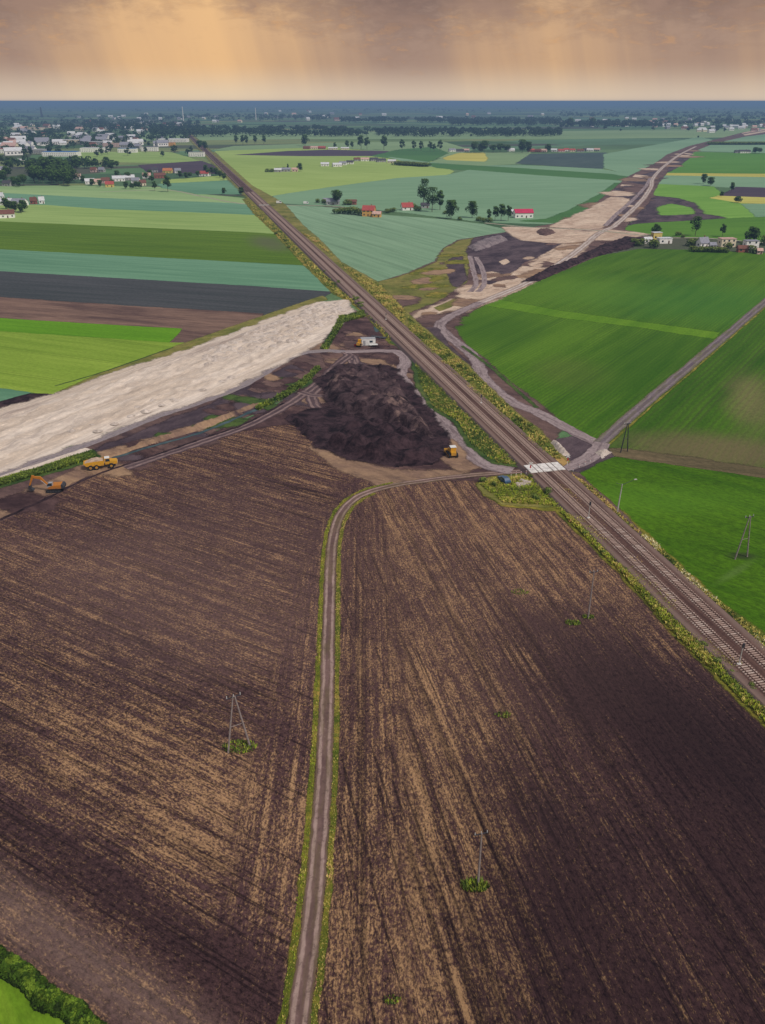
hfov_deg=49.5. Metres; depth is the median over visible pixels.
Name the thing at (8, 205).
tree
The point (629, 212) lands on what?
works road
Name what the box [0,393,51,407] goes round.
bare ground
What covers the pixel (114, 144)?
hall
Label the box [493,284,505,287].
bare ground
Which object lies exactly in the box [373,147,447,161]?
field
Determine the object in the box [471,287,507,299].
bare ground
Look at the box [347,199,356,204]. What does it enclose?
shed
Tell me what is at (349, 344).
bare ground
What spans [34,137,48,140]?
town house
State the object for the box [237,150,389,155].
field
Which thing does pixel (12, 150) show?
town house
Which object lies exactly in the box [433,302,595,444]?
works road
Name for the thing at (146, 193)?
field
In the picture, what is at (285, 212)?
verge
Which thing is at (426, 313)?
bare ground
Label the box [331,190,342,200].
tree
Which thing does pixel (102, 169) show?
house
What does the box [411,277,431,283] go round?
bare ground
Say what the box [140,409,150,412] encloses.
sand heap
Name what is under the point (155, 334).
field
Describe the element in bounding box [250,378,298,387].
bare ground
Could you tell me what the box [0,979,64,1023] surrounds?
meadow
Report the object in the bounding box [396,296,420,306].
bare ground
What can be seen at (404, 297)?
bare ground
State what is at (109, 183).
house
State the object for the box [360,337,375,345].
site container
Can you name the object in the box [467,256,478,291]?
works road
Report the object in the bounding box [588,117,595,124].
tree
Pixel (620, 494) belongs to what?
lamp post
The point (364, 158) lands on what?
house
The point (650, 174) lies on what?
bare ground
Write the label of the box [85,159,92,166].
tree
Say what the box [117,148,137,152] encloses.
hall
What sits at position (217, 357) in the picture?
sand heap
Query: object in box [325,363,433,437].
soil heap
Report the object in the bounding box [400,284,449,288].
bare ground
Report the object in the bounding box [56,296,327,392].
verge
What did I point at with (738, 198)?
tree
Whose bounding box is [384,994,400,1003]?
weed tuft
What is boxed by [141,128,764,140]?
field
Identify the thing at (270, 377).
bare ground
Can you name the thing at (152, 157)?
field
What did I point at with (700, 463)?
bare ground
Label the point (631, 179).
bare ground
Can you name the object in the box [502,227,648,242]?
bare ground
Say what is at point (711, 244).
shed
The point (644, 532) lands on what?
verge
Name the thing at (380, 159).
house
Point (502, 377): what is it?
ditch
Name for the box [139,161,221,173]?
field
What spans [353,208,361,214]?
shrub
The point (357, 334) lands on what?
bare ground
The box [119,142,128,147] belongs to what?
town house
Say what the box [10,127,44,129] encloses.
hall
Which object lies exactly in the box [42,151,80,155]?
hall
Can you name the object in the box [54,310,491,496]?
bare ground
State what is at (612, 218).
works road
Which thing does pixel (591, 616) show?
weed tuft
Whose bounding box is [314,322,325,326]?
sand heap
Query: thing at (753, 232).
tree
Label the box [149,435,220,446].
bare ground
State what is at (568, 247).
bare ground
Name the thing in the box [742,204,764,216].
field
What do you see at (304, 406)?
bare ground
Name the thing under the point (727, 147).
field
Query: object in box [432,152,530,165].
field
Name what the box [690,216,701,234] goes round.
tree
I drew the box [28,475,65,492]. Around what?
excavator
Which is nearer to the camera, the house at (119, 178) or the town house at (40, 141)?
the house at (119, 178)
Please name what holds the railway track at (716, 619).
on the track bed
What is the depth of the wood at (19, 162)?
1355.82 m
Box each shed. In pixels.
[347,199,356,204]
[420,202,429,207]
[643,237,652,243]
[708,242,716,246]
[736,245,749,251]
[756,248,763,253]
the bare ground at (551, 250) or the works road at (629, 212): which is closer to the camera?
the bare ground at (551, 250)
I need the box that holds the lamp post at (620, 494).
[616,479,636,511]
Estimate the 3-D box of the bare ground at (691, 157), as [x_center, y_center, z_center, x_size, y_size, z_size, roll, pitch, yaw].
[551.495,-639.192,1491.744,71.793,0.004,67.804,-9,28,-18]
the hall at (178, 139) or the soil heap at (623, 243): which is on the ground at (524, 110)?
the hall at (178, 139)
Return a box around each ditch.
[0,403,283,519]
[55,347,173,385]
[112,409,256,457]
[461,346,539,407]
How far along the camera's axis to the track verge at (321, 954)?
116.68 m
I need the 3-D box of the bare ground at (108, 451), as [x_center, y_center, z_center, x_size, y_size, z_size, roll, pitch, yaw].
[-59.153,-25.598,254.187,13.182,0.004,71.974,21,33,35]
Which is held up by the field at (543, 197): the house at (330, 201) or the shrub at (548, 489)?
the house at (330, 201)
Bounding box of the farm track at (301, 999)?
[288,469,520,1023]
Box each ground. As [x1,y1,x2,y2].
[0,102,764,448]
[0,353,325,521]
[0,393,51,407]
[0,448,91,476]
[0,470,90,517]
[0,491,59,514]
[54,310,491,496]
[73,462,131,477]
[94,365,303,451]
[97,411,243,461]
[117,454,143,460]
[117,460,154,470]
[123,440,163,457]
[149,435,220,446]
[155,432,170,436]
[185,431,208,436]
[192,421,243,428]
[203,408,228,414]
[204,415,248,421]
[216,403,268,413]
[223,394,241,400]
[233,402,265,413]
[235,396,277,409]
[245,377,265,386]
[248,388,295,391]
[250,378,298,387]
[260,392,296,399]
[262,380,284,386]
[264,373,279,380]
[264,385,299,390]
[280,377,313,388]
[284,364,451,463]
[286,369,304,373]
[294,362,313,370]
[294,405,309,408]
[295,401,326,405]
[301,397,325,403]
[308,342,339,352]
[310,445,469,485]
[324,358,347,363]
[341,331,366,335]
[341,336,359,339]
[341,340,370,349]
[346,332,365,336]
[346,348,374,356]
[359,467,519,499]
[360,358,390,365]
[373,345,396,354]
[386,132,764,440]
[392,295,414,299]
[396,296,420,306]
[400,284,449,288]
[406,373,413,377]
[408,268,445,274]
[409,297,451,315]
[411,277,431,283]
[413,243,586,318]
[416,312,470,326]
[416,319,462,329]
[421,269,454,274]
[421,312,435,315]
[425,292,446,297]
[425,327,469,364]
[429,276,445,281]
[436,254,458,256]
[440,439,479,470]
[443,260,468,263]
[446,256,467,286]
[446,291,459,298]
[452,297,480,306]
[455,285,479,291]
[456,287,483,298]
[465,232,558,283]
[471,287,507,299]
[477,243,587,307]
[477,273,502,277]
[478,271,496,279]
[491,275,517,280]
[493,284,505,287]
[499,259,509,264]
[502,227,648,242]
[511,278,522,280]
[515,269,543,277]
[522,261,553,266]
[528,263,542,266]
[529,261,542,264]
[548,256,562,261]
[549,198,629,228]
[555,245,578,249]
[555,436,613,472]
[578,202,598,207]
[591,240,611,242]
[600,191,634,195]
[608,188,646,217]
[608,448,764,477]
[619,177,646,181]
[622,186,645,191]
[624,217,636,221]
[628,171,656,184]
[629,196,724,224]
[631,185,648,188]
[638,194,655,197]
[639,168,658,169]
[643,176,660,179]
[662,165,680,166]
[667,152,692,171]
[680,156,701,157]
[742,129,764,134]
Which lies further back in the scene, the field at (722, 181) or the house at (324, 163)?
the house at (324, 163)
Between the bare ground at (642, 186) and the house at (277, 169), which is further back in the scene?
the house at (277, 169)
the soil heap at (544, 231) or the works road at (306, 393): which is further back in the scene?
the soil heap at (544, 231)
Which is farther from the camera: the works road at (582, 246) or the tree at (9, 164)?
the tree at (9, 164)
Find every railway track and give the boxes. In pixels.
[194,139,764,668]
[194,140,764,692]
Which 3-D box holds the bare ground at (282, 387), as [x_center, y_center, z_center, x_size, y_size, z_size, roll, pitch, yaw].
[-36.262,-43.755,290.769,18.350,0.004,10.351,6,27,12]
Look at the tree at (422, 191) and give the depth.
777.32 m
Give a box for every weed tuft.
[222,738,256,753]
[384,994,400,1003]
[460,876,490,892]
[494,711,510,717]
[511,588,528,594]
[565,620,580,624]
[582,613,593,618]
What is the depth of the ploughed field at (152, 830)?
133.54 m
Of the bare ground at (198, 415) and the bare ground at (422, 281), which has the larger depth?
the bare ground at (422, 281)
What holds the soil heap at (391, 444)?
on the bare ground at (325, 423)
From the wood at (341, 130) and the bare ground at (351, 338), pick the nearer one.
the bare ground at (351, 338)
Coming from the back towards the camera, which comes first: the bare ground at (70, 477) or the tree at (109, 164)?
the tree at (109, 164)
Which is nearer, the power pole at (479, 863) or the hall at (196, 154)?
the power pole at (479, 863)
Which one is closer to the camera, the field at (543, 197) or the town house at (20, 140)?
the field at (543, 197)
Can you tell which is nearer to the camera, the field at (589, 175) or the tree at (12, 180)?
the tree at (12, 180)
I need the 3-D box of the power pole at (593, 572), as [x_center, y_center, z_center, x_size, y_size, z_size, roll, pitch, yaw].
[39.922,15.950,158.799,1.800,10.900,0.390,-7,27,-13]
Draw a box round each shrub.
[341,207,350,213]
[345,206,357,213]
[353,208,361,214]
[418,162,431,165]
[479,477,486,481]
[530,493,540,498]
[544,487,552,494]
[635,238,647,245]
[647,239,659,247]
[685,238,695,245]
[713,657,722,661]
[720,247,729,252]
[723,242,732,248]
[748,245,757,253]
[758,235,764,245]
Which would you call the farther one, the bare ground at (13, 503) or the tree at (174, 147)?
the tree at (174, 147)
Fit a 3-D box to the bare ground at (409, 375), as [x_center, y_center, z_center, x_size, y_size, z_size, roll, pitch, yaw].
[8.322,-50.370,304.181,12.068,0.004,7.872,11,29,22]
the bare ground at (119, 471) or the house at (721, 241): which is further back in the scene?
the house at (721, 241)
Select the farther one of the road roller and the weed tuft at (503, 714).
the road roller
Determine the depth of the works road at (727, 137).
2279.89 m
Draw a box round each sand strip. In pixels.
[0,302,347,466]
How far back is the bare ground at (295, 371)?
307.76 m
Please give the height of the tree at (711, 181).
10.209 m
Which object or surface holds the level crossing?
on the track bed
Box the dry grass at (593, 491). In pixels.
[572,472,639,532]
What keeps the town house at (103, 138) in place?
on the ground at (524, 110)
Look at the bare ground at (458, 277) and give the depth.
479.63 m
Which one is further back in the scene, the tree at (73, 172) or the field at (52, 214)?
the tree at (73, 172)
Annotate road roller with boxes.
[356,339,362,346]
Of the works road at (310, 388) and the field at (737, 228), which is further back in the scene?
the field at (737, 228)
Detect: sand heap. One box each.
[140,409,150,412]
[211,355,222,359]
[217,344,228,348]
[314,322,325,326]
[327,314,337,318]
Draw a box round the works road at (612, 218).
[603,178,650,225]
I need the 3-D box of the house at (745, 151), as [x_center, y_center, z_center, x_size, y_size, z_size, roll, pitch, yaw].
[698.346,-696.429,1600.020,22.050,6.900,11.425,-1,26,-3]
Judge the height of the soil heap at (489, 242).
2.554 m
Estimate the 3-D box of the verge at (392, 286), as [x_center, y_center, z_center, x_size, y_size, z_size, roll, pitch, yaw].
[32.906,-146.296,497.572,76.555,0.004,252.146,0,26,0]
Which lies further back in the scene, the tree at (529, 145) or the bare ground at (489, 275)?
the tree at (529, 145)
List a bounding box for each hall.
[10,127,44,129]
[28,149,46,153]
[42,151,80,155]
[63,139,78,142]
[80,147,109,151]
[87,141,102,144]
[102,143,119,146]
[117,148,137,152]
[141,147,158,150]
[158,138,188,141]
[188,152,204,156]
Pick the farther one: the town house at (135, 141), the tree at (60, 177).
the town house at (135, 141)
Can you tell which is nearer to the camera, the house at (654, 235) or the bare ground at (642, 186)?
the house at (654, 235)
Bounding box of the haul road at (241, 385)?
[0,349,344,475]
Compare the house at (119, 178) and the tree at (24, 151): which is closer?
the house at (119, 178)
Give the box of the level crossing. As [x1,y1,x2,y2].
[524,462,565,472]
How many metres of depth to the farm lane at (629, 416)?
298.14 m
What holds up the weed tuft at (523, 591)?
on the ploughed field at (603, 784)
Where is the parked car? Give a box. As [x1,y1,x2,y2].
[497,475,510,483]
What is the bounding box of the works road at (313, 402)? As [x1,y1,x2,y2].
[305,352,360,408]
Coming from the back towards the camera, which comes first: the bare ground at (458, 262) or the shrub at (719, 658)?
the bare ground at (458, 262)
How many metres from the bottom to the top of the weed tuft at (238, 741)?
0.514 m
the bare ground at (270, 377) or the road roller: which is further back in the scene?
the road roller
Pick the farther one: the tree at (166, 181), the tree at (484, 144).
the tree at (484, 144)
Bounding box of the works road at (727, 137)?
[697,130,764,146]
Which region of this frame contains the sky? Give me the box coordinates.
[0,0,764,101]
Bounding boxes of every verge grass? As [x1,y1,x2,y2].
[301,232,405,324]
[407,317,561,458]
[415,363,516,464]
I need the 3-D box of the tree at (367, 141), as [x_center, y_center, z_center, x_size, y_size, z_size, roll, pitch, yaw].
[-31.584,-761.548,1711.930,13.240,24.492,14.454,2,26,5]
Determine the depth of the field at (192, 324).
388.05 m
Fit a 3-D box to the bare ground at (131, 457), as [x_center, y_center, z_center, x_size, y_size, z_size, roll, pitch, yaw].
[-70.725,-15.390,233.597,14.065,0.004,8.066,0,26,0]
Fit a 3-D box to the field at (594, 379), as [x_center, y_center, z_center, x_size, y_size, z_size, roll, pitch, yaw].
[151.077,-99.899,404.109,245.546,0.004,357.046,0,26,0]
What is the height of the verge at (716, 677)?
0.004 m
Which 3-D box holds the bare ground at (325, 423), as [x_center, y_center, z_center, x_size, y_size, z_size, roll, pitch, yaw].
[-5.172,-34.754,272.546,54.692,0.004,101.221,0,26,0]
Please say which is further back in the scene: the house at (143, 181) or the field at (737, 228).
the house at (143, 181)
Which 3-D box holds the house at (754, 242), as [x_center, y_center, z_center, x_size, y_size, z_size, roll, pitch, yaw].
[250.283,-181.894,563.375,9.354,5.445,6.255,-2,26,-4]
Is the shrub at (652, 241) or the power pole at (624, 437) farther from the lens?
the shrub at (652, 241)
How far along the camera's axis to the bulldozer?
232.64 m
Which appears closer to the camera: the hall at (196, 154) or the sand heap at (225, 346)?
the sand heap at (225, 346)
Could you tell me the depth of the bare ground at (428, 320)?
382.50 m
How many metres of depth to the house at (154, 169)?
1169.54 m
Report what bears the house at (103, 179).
on the ground at (524, 110)
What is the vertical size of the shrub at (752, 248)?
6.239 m
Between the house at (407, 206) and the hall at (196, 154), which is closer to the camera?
the house at (407, 206)
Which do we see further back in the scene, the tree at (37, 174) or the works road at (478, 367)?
the tree at (37, 174)
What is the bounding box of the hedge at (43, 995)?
[0,944,106,1023]
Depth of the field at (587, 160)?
1399.24 m
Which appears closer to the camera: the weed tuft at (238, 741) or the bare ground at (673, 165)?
the weed tuft at (238, 741)
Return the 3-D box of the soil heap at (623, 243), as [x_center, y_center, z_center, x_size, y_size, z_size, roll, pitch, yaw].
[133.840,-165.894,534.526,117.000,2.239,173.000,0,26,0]
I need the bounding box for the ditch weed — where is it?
[255,309,365,409]
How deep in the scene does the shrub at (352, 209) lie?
730.34 m
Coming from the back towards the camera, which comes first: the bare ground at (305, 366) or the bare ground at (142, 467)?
the bare ground at (305, 366)
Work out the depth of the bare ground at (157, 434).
250.35 m
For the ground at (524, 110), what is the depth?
4758.76 m
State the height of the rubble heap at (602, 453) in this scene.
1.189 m
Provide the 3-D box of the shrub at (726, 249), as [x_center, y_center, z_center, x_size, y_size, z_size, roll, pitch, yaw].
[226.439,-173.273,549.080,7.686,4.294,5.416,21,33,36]
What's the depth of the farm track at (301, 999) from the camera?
120.38 m
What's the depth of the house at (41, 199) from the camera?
809.99 m
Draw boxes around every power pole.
[226,694,250,752]
[474,830,487,884]
[587,570,597,617]
[620,422,630,452]
[734,514,753,559]
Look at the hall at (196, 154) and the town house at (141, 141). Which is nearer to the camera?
the hall at (196, 154)
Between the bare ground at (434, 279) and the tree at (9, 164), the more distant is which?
the tree at (9, 164)
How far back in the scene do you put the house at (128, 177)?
1049.65 m
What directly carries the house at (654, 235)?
on the ground at (524, 110)
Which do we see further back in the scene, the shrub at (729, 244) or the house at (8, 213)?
the house at (8, 213)
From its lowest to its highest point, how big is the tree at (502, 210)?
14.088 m
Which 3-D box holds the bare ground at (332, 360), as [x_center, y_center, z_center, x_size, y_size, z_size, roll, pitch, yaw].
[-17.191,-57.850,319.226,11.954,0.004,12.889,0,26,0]
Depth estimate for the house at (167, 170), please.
1152.32 m
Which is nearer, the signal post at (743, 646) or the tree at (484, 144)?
the signal post at (743, 646)
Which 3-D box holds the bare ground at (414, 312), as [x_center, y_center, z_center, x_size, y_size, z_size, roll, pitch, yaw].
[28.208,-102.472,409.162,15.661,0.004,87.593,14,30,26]
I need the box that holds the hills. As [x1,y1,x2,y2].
[709,101,764,101]
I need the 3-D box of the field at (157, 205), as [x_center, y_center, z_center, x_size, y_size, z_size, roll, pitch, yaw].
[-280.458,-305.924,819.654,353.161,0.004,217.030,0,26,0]
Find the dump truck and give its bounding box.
[83,456,117,470]
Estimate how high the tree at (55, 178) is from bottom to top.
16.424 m
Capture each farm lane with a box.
[108,190,338,206]
[488,223,762,242]
[564,442,609,470]
[594,298,764,442]
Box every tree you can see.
[0,170,6,179]
[0,198,7,204]
[1,166,11,175]
[3,200,11,208]
[7,160,13,167]
[10,176,15,184]
[11,201,17,209]
[14,177,21,185]
[17,174,26,183]
[17,204,23,211]
[19,200,27,209]
[21,147,27,154]
[25,159,36,167]
[25,166,38,182]
[27,146,32,153]
[35,170,44,179]
[37,157,49,168]
[38,169,45,181]
[47,159,56,166]
[47,170,52,180]
[51,170,62,183]
[52,171,58,181]
[62,171,72,183]
[69,156,77,167]
[70,169,79,182]
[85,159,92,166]
[104,146,110,153]
[106,161,113,169]
[128,142,134,147]
[162,175,170,188]
[170,145,177,152]
[196,140,201,147]
[200,141,207,148]
[238,187,244,193]
[301,134,309,144]
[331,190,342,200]
[357,135,363,145]
[364,137,369,145]
[380,136,387,145]
[417,178,430,201]
[424,187,437,207]
[436,190,444,204]
[437,140,442,147]
[445,200,459,216]
[465,201,477,215]
[471,141,478,149]
[480,140,488,148]
[490,144,497,149]
[492,206,498,216]
[497,143,504,149]
[498,204,505,215]
[504,144,510,149]
[505,205,511,217]
[518,139,526,150]
[525,141,531,150]
[545,144,550,149]
[566,117,574,124]
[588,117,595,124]
[651,224,661,231]
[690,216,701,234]
[701,174,707,182]
[707,177,714,184]
[720,224,726,235]
[734,196,742,201]
[744,226,760,239]
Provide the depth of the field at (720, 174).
1132.86 m
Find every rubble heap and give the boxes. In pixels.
[514,478,530,486]
[551,440,568,455]
[595,449,611,457]
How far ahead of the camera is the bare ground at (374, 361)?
319.62 m
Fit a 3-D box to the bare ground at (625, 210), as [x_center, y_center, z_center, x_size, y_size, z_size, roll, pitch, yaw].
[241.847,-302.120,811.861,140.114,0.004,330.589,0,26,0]
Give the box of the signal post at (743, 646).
[737,643,744,664]
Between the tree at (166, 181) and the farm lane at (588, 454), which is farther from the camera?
the tree at (166, 181)
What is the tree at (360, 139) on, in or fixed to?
on the field at (380, 146)
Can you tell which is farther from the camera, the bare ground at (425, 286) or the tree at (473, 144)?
the tree at (473, 144)
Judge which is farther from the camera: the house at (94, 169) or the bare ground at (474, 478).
the house at (94, 169)
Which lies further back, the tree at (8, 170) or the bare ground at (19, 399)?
the tree at (8, 170)
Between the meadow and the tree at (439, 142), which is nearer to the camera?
the meadow
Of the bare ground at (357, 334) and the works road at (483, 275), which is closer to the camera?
the bare ground at (357, 334)
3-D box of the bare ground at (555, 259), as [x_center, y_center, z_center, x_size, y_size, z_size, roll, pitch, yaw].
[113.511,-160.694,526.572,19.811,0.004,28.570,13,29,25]
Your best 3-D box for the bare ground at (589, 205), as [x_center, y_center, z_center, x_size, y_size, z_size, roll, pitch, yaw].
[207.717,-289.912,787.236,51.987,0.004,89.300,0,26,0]
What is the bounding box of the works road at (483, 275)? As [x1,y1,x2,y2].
[474,257,486,291]
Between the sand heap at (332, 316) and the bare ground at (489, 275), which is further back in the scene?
the bare ground at (489, 275)
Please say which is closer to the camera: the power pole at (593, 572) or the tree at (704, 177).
the power pole at (593, 572)
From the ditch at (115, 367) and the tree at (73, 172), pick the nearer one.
the ditch at (115, 367)
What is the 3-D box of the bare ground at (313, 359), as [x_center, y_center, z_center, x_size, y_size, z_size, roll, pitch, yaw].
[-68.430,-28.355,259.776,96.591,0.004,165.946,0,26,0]
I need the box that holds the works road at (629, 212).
[609,146,696,226]
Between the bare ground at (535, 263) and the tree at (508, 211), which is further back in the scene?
the tree at (508, 211)
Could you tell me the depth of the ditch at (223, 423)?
248.79 m
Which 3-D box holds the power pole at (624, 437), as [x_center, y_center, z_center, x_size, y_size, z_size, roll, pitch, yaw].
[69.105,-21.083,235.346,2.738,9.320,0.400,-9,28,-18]
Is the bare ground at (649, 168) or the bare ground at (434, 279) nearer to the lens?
the bare ground at (434, 279)
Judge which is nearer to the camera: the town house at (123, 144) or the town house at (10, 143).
the town house at (10, 143)
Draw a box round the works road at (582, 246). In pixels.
[476,227,614,302]
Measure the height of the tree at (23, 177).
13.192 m
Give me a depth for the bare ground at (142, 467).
228.41 m
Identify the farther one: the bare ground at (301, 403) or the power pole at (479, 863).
the bare ground at (301, 403)
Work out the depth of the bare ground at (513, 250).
545.60 m
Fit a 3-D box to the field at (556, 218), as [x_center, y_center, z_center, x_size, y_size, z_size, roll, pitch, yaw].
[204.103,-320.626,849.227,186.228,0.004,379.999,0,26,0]
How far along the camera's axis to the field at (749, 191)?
909.82 m
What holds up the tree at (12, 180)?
on the field at (146, 193)
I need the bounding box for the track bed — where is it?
[174,122,764,710]
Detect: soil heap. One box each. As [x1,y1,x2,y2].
[289,414,321,442]
[323,418,438,466]
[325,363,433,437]
[469,235,506,250]
[522,236,641,281]
[536,228,555,235]
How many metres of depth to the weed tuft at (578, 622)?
159.37 m
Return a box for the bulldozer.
[444,445,457,457]
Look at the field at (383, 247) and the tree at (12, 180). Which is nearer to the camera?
the field at (383, 247)
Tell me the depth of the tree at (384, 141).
1687.41 m
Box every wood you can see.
[0,114,189,141]
[0,137,119,167]
[1,103,763,112]
[59,118,562,136]
[139,110,764,125]
[339,116,662,127]
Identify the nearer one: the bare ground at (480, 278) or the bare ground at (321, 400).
the bare ground at (321, 400)
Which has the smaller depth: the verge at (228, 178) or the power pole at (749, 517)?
the power pole at (749, 517)
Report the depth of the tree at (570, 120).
3067.93 m
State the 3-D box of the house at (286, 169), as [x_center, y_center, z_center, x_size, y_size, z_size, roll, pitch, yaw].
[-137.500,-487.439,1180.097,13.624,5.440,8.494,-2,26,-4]
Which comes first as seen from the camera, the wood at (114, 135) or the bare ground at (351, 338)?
the bare ground at (351, 338)
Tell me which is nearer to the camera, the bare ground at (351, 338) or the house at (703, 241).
the bare ground at (351, 338)
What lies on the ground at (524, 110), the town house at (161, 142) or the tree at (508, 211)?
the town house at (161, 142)
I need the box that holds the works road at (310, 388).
[122,354,353,469]
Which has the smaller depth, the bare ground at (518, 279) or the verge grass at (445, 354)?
the verge grass at (445, 354)
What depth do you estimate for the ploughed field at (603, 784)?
120.22 m
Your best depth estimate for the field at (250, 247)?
588.37 m
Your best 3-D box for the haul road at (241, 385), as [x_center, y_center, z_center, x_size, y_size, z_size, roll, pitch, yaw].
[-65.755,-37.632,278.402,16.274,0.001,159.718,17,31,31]
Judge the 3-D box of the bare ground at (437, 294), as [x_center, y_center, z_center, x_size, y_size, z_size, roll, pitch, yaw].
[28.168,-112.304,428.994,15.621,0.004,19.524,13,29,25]
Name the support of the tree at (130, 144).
on the ground at (524, 110)
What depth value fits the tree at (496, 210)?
689.05 m
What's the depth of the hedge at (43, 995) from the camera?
91.97 m
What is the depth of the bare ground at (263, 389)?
288.52 m
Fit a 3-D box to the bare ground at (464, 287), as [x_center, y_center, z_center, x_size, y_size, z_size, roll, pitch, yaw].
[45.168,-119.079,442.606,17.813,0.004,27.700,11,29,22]
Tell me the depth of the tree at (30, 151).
1528.28 m
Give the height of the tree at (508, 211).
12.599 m
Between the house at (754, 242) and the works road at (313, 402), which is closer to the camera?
the works road at (313, 402)
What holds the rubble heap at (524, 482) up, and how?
on the bare ground at (474, 478)
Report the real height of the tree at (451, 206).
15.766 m
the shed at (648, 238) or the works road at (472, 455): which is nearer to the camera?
the works road at (472, 455)
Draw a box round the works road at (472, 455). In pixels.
[344,349,514,473]
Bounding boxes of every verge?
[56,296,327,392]
[175,125,248,197]
[214,152,569,462]
[242,198,393,344]
[277,482,392,1023]
[311,493,374,1023]
[379,238,472,312]
[434,298,455,310]
[476,473,764,726]
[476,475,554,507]
[511,419,566,465]
[569,471,764,635]
[609,307,764,443]
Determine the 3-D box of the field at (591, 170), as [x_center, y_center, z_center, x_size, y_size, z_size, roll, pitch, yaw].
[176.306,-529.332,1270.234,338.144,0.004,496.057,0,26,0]
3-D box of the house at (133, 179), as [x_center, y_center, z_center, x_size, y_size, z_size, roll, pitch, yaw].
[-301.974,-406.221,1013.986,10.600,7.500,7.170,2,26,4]
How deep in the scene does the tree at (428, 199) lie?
743.92 m
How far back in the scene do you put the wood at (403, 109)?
9090.73 m
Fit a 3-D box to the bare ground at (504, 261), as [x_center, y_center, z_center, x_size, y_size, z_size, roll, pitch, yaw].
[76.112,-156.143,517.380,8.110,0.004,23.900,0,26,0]
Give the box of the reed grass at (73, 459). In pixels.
[0,449,98,485]
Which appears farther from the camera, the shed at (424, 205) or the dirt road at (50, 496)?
the shed at (424, 205)
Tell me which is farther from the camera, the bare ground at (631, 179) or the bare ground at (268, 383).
the bare ground at (631, 179)
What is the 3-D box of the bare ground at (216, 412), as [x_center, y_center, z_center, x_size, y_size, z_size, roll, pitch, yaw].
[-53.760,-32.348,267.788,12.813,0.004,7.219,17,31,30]
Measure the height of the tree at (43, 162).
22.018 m
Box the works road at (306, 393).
[298,360,356,396]
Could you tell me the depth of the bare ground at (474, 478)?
220.59 m
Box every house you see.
[0,142,19,146]
[0,209,14,217]
[1,179,13,185]
[3,147,22,155]
[10,136,25,138]
[11,197,28,204]
[16,139,25,143]
[19,142,29,148]
[29,197,37,203]
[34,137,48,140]
[38,139,48,145]
[38,195,44,203]
[52,139,62,144]
[59,141,66,144]
[79,138,90,144]
[84,178,93,183]
[90,166,97,171]
[95,136,106,140]
[96,134,109,139]
[98,166,105,171]
[101,177,109,182]
[105,181,113,186]
[112,175,124,180]
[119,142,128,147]
[125,174,134,179]
[127,140,138,143]
[130,139,143,144]
[130,177,140,182]
[134,144,141,148]
[139,179,145,185]
[151,166,157,171]
[153,172,165,177]
[156,140,167,145]
[162,167,172,172]
[199,171,210,175]
[274,168,281,171]
[282,167,290,171]
[321,162,328,165]
[326,198,339,204]
[332,162,341,166]
[361,157,368,160]
[362,204,375,216]
[372,211,381,216]
[376,158,385,161]
[400,202,413,210]
[651,231,662,239]
[656,237,672,243]
[695,235,709,246]
[707,129,714,132]
[717,237,736,246]
[739,149,750,152]
[742,239,759,248]
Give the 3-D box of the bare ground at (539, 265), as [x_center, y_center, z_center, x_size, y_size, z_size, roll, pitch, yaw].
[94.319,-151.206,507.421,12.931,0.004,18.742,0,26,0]
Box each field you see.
[0,185,244,203]
[0,205,273,233]
[0,221,303,265]
[0,249,328,290]
[0,271,330,314]
[0,297,262,342]
[0,318,180,341]
[0,331,183,393]
[0,388,30,400]
[0,424,449,1023]
[4,193,254,214]
[80,152,198,162]
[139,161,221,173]
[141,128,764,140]
[158,180,242,193]
[161,176,226,183]
[214,141,471,157]
[215,147,453,195]
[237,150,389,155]
[273,170,620,223]
[287,206,505,280]
[311,481,764,1023]
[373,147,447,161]
[389,157,629,175]
[429,163,627,179]
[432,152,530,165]
[443,152,487,161]
[454,249,764,438]
[484,300,718,338]
[515,152,605,168]
[523,183,619,222]
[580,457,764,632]
[603,137,710,174]
[608,309,764,467]
[625,217,764,241]
[653,184,754,217]
[657,204,694,214]
[659,175,764,187]
[666,173,764,176]
[667,152,764,173]
[699,134,764,152]
[710,196,764,203]
[721,187,764,196]
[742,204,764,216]

